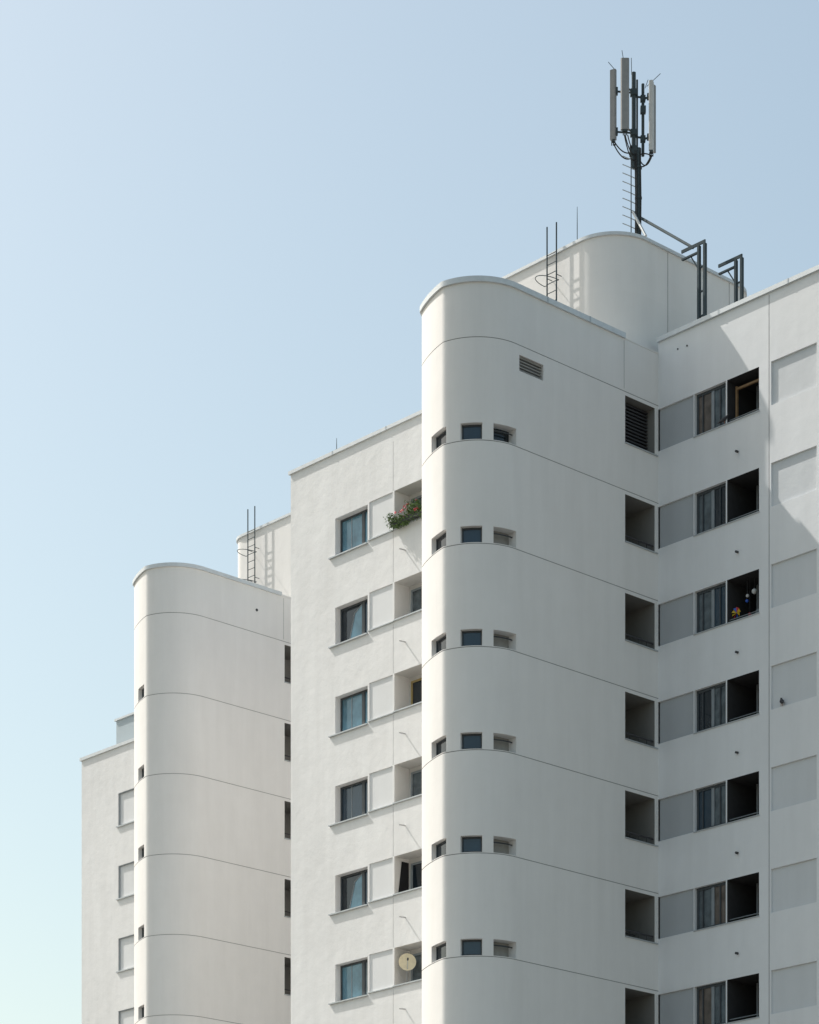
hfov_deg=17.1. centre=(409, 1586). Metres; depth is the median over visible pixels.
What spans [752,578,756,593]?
hanging balcony ornament
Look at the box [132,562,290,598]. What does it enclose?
tower coping
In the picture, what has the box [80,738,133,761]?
facade coping
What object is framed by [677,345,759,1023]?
facade windows
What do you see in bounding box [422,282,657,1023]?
stair tower wall
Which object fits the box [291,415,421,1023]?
facade wall
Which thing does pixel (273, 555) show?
machine house
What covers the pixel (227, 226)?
sky
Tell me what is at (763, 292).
facade coping
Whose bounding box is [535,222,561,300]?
roof ladder
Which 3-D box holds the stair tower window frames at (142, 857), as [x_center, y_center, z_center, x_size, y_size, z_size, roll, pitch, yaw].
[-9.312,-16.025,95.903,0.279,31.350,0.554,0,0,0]
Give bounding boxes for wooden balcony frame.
[735,379,758,418]
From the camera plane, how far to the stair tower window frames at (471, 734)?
74.29 m
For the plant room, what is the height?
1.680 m
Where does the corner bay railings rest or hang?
attached to the stair tower wall at (212, 786)
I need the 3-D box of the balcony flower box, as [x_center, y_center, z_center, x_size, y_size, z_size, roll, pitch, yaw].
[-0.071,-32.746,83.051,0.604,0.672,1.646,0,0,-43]
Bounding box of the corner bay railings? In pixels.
[256,609,290,995]
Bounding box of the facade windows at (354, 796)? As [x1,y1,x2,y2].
[328,495,421,1009]
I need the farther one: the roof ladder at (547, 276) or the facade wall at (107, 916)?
the facade wall at (107, 916)
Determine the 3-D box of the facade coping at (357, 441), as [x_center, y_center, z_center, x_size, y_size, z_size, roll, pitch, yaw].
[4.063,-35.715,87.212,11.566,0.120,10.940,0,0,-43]
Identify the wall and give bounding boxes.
[82,742,133,1023]
[134,567,290,1023]
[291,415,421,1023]
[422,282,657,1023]
[658,271,818,1023]
[658,605,659,1023]
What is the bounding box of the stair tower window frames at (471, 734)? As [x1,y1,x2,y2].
[436,424,511,960]
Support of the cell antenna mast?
on the machine house at (638, 288)
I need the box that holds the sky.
[0,0,818,1023]
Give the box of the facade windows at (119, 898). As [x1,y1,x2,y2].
[116,788,133,1023]
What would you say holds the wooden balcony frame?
attached to the facade wall at (770, 341)
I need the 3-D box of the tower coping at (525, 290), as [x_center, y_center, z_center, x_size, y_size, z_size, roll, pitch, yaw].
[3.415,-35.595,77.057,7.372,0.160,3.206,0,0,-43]
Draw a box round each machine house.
[236,512,290,596]
[501,231,746,351]
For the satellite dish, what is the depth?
83.51 m
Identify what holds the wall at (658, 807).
on the ground
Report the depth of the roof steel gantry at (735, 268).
78.75 m
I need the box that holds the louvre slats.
[519,357,657,944]
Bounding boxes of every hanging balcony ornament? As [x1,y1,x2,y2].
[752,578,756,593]
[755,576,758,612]
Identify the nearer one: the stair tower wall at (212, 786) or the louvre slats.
the louvre slats
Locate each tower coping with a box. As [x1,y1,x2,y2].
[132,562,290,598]
[420,275,657,353]
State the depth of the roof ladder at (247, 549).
99.78 m
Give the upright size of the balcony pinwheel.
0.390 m
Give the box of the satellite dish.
[399,953,415,981]
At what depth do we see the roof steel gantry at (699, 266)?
77.80 m
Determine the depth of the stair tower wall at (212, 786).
95.89 m
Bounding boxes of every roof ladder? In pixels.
[237,506,258,582]
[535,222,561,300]
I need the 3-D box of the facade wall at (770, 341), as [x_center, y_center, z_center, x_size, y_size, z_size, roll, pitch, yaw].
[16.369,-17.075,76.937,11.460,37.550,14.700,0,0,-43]
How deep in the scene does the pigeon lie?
76.56 m
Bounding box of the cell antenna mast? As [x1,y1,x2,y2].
[608,52,693,248]
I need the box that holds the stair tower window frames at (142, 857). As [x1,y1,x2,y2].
[142,689,143,1017]
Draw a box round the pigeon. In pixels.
[717,414,729,423]
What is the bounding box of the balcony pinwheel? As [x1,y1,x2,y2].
[732,607,740,618]
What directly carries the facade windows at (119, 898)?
attached to the facade wall at (107, 916)
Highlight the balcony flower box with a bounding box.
[383,498,421,531]
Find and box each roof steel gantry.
[681,239,706,318]
[718,254,743,302]
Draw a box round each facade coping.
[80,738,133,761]
[288,410,421,475]
[657,265,818,342]
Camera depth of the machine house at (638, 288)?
78.69 m
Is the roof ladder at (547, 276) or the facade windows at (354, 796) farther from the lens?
the facade windows at (354, 796)
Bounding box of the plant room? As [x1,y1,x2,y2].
[114,712,133,743]

